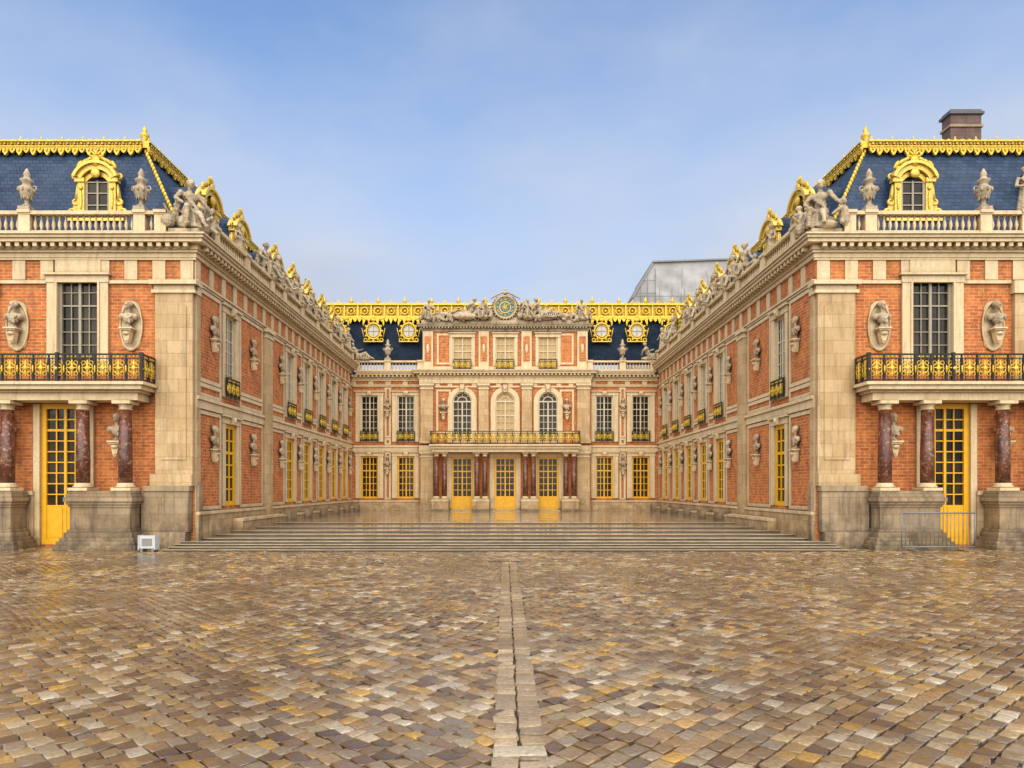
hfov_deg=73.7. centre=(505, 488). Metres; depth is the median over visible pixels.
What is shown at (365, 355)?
statue
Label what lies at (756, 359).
bust
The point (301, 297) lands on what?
statue
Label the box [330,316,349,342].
statue
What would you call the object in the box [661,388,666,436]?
window
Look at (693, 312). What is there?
statue
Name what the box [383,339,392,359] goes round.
stone urn
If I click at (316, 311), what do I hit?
statue
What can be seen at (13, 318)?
bust
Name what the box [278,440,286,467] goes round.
bust
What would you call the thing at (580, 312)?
statue
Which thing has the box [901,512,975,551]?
crowd barrier
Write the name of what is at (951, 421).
door
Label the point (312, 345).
palace wing
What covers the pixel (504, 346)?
window
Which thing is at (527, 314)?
statue
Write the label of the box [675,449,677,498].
window
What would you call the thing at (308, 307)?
statue
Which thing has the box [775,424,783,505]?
window
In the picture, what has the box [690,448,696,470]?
bust
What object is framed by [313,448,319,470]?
bust
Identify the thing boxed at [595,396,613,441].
window
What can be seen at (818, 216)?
statue
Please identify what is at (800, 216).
statue
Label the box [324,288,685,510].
palace main building
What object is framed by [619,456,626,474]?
bust
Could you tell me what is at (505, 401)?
window
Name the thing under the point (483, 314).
statue
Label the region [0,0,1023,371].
sky
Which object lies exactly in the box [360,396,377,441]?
window
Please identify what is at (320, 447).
window
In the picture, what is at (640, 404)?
window
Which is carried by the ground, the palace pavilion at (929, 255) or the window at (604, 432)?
the palace pavilion at (929, 255)
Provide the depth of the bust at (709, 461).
49.38 m
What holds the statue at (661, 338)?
on the palace wing at (701, 342)
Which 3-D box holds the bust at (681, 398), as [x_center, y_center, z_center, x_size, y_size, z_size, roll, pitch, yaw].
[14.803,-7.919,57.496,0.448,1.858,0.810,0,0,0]
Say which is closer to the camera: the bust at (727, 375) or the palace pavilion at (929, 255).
the palace pavilion at (929, 255)
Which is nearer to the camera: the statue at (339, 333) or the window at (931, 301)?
the window at (931, 301)
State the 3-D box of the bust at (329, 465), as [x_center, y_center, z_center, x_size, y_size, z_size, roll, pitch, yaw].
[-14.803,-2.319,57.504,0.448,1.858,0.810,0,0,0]
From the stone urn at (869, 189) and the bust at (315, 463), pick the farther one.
the bust at (315, 463)
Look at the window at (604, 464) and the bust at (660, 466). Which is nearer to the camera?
the bust at (660, 466)
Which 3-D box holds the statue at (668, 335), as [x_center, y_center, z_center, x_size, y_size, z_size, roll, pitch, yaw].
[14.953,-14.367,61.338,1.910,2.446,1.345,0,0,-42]
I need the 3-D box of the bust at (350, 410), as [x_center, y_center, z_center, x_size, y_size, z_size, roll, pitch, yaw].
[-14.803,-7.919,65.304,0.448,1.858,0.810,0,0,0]
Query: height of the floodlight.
0.770 m
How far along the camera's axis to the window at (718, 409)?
47.79 m
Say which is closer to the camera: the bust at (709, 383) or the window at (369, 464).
the bust at (709, 383)
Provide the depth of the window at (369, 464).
66.68 m
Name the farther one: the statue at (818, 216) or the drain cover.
the statue at (818, 216)
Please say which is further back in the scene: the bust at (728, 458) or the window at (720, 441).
the window at (720, 441)
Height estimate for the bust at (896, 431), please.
2.112 m
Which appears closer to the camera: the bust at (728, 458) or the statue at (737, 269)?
the statue at (737, 269)
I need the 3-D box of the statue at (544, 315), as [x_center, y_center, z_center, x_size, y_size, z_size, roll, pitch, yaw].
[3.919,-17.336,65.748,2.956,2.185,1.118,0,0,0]
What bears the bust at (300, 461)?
attached to the palace wing at (312, 345)
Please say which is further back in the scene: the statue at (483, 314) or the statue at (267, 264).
the statue at (483, 314)
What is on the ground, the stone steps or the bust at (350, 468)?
the stone steps
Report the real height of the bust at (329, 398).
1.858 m
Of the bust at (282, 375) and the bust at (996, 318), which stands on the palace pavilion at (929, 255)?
the bust at (996, 318)
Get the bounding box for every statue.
[161,179,218,238]
[197,197,208,222]
[235,223,248,250]
[255,242,284,282]
[274,255,295,292]
[289,274,312,307]
[300,288,311,312]
[306,290,326,321]
[322,304,332,327]
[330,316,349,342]
[345,327,353,347]
[351,342,373,359]
[418,299,438,320]
[449,297,477,319]
[477,298,492,319]
[517,299,535,319]
[531,298,560,320]
[575,299,591,320]
[641,342,655,359]
[657,327,664,347]
[663,315,676,340]
[679,304,687,327]
[686,290,702,318]
[698,293,704,310]
[701,272,718,305]
[715,277,721,295]
[718,255,734,289]
[730,242,756,278]
[764,223,775,255]
[790,206,806,226]
[792,179,849,237]
[1015,167,1023,209]
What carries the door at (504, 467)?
in the palace main building
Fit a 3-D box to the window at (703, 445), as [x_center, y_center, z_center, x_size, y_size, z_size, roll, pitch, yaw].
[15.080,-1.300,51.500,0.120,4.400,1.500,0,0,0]
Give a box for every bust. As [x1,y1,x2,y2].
[2,301,23,343]
[106,413,118,456]
[118,301,137,343]
[209,425,221,461]
[210,316,221,351]
[249,339,259,370]
[249,434,259,464]
[278,356,286,383]
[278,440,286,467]
[297,367,304,392]
[297,444,304,469]
[313,376,319,399]
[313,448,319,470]
[326,384,332,405]
[326,450,332,471]
[338,391,343,410]
[338,453,343,473]
[348,396,352,415]
[348,455,352,473]
[383,398,390,416]
[383,456,391,474]
[439,398,447,419]
[562,398,571,419]
[619,398,626,416]
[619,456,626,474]
[657,397,661,415]
[658,455,661,473]
[666,391,671,410]
[666,453,671,473]
[677,450,683,471]
[678,384,683,405]
[690,376,696,399]
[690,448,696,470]
[705,367,712,392]
[705,444,712,469]
[723,356,731,383]
[723,440,731,467]
[750,339,760,370]
[750,434,760,464]
[788,316,800,351]
[788,425,800,461]
[872,300,891,343]
[891,413,903,456]
[987,300,1007,343]
[994,426,1015,443]
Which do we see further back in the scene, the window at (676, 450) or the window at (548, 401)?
the window at (548, 401)
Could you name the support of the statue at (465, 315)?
on the palace main building
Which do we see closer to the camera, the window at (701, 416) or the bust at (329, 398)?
the window at (701, 416)
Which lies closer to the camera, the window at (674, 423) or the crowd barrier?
the crowd barrier
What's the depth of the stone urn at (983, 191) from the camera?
32.67 m
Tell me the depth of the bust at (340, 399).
61.39 m
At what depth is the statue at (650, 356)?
66.16 m
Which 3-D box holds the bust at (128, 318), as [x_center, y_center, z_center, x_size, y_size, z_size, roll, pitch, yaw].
[-18.045,-8.000,32.636,0.902,2.070,0.499,0,0,0]
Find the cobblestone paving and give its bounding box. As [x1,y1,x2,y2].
[0,547,1023,767]
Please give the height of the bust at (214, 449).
1.858 m
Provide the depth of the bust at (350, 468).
65.18 m
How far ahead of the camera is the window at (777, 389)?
37.50 m
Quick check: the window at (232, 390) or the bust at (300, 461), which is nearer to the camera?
the window at (232, 390)
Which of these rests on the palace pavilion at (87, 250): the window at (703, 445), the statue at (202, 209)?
the statue at (202, 209)
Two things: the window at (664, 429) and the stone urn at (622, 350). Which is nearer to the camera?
the window at (664, 429)
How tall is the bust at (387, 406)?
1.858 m
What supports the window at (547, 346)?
in the palace main building
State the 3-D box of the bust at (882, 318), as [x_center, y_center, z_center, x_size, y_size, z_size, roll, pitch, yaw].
[18.055,-8.000,32.636,0.902,2.070,0.499,0,0,0]
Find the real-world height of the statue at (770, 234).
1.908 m
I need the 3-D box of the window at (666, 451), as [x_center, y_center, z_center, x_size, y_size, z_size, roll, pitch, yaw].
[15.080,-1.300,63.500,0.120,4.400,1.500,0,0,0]
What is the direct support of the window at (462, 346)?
in the palace main building
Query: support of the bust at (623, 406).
on the palace main building
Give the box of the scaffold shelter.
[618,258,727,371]
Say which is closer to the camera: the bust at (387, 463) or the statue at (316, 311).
the statue at (316, 311)
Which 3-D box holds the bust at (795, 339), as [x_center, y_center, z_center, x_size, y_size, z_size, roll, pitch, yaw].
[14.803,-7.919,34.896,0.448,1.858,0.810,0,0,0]
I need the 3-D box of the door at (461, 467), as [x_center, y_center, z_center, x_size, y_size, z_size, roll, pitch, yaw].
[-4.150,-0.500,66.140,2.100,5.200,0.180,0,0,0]
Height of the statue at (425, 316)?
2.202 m
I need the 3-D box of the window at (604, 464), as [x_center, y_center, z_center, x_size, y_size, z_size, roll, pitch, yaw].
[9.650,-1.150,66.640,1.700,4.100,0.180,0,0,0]
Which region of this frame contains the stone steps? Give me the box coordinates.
[163,511,847,551]
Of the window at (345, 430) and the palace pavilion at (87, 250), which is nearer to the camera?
the palace pavilion at (87, 250)
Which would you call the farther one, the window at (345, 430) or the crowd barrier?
the window at (345, 430)
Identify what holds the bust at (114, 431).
on the palace pavilion at (87, 250)
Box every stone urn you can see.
[17,168,36,209]
[131,169,151,209]
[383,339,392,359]
[619,339,625,359]
[859,168,878,209]
[973,168,993,209]
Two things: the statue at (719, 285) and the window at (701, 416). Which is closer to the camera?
the statue at (719, 285)
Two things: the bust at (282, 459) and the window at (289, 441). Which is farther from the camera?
the window at (289, 441)
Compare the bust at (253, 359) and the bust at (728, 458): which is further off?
the bust at (728, 458)
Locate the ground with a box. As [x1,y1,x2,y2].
[2,564,1023,767]
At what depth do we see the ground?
8.43 m
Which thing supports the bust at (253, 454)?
attached to the palace pavilion at (87, 250)
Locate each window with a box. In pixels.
[60,283,96,372]
[225,315,240,400]
[226,424,234,505]
[286,353,296,419]
[287,438,292,501]
[305,365,312,424]
[305,442,308,500]
[319,373,325,429]
[319,446,322,499]
[332,381,337,433]
[332,449,334,498]
[343,388,348,436]
[343,451,345,498]
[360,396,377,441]
[361,456,377,497]
[397,396,414,441]
[397,456,414,497]
[452,392,471,441]
[453,337,471,368]
[495,337,514,368]
[495,392,514,441]
[538,337,557,368]
[538,392,557,441]
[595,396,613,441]
[596,456,612,497]
[632,396,649,441]
[632,456,648,497]
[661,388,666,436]
[665,451,666,498]
[672,382,677,433]
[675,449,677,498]
[684,374,690,429]
[687,446,690,499]
[697,364,705,424]
[701,442,705,500]
[713,354,723,419]
[718,438,722,501]
[769,316,784,400]
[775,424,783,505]
[913,283,950,372]
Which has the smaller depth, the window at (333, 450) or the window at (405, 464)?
the window at (333, 450)
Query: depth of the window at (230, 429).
37.50 m
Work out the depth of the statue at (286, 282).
45.44 m
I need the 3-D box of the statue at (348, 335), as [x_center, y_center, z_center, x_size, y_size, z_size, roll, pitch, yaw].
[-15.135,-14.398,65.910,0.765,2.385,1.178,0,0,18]
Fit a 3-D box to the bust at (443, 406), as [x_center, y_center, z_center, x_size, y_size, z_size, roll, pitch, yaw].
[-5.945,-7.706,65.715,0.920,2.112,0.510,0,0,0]
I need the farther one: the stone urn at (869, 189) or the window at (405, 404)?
the window at (405, 404)
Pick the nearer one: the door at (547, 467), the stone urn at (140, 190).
the stone urn at (140, 190)
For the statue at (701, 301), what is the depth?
52.03 m
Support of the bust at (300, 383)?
attached to the palace wing at (312, 345)
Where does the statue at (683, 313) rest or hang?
on the palace wing at (701, 342)
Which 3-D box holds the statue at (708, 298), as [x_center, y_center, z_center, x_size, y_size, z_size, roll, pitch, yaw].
[14.953,-14.367,49.338,1.910,2.446,1.345,0,0,-42]
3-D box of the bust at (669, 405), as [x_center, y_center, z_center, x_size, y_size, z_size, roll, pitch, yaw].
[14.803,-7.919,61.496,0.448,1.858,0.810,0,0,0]
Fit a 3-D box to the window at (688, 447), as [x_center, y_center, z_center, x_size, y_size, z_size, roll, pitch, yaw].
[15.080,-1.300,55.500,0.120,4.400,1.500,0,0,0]
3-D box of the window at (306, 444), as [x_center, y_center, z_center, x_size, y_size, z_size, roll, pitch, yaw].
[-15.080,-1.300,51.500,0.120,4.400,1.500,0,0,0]
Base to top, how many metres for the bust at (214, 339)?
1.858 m
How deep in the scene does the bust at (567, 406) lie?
65.61 m
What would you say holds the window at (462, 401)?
in the palace main building
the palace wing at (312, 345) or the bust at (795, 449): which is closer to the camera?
the bust at (795, 449)
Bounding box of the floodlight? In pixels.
[138,535,158,551]
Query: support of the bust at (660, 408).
attached to the palace wing at (701, 342)
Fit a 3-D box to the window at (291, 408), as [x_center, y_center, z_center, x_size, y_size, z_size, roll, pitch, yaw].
[-14.972,-7.150,47.492,0.517,4.500,1.775,0,0,0]
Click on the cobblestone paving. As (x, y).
(764, 644)
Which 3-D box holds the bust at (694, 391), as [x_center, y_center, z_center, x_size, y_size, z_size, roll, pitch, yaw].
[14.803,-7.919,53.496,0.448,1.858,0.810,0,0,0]
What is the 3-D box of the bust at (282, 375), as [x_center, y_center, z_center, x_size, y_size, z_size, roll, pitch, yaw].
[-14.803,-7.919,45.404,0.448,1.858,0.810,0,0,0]
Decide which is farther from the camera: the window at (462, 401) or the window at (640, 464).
the window at (640, 464)
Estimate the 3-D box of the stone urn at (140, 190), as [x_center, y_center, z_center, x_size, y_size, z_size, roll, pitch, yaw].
[-17.500,-14.370,32.830,0.768,2.060,0.775,0,0,-40]
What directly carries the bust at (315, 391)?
attached to the palace wing at (312, 345)
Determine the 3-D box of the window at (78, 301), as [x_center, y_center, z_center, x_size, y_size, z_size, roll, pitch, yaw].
[-20.600,-7.925,33.140,1.950,4.650,0.180,0,0,0]
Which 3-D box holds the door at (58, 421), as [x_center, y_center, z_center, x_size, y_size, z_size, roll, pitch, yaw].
[-21.300,-0.720,33.140,2.300,6.800,0.180,0,0,0]
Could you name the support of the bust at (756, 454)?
attached to the palace pavilion at (929, 255)
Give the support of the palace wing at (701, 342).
on the ground
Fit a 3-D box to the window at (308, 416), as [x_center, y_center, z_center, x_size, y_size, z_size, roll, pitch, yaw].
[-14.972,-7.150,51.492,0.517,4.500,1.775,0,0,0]
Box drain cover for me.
[489,561,523,562]
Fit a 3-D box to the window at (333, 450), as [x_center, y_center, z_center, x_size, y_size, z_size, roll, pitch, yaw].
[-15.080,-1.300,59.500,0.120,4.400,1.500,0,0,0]
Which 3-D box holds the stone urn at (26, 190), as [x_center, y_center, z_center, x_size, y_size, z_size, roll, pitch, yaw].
[-23.000,-14.370,32.830,0.768,2.060,0.775,0,0,-40]
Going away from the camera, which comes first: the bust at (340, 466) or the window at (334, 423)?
the window at (334, 423)
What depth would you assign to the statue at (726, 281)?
45.37 m
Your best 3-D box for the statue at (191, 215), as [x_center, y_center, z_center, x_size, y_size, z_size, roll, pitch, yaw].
[-15.322,-13.752,33.208,2.590,2.740,1.852,0,0,-19]
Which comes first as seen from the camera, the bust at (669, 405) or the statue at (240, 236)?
the statue at (240, 236)
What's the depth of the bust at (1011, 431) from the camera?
32.55 m
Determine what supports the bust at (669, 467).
attached to the palace wing at (701, 342)
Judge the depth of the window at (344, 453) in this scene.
64.02 m
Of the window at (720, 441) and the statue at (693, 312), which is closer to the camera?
the window at (720, 441)
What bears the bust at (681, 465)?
attached to the palace wing at (701, 342)
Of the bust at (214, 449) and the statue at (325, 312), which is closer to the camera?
the bust at (214, 449)
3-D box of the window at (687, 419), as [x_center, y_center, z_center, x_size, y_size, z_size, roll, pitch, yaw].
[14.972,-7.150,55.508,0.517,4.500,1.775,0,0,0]
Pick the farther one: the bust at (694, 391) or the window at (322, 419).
the window at (322, 419)
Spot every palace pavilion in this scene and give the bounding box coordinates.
[0,126,283,550]
[726,109,1023,549]
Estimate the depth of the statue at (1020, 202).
32.76 m
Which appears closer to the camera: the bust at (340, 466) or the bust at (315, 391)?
the bust at (315, 391)
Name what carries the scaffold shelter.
on the ground
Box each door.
[41,404,76,543]
[451,457,472,509]
[494,457,515,509]
[537,457,558,509]
[934,404,968,543]
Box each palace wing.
[221,213,359,520]
[650,213,788,520]

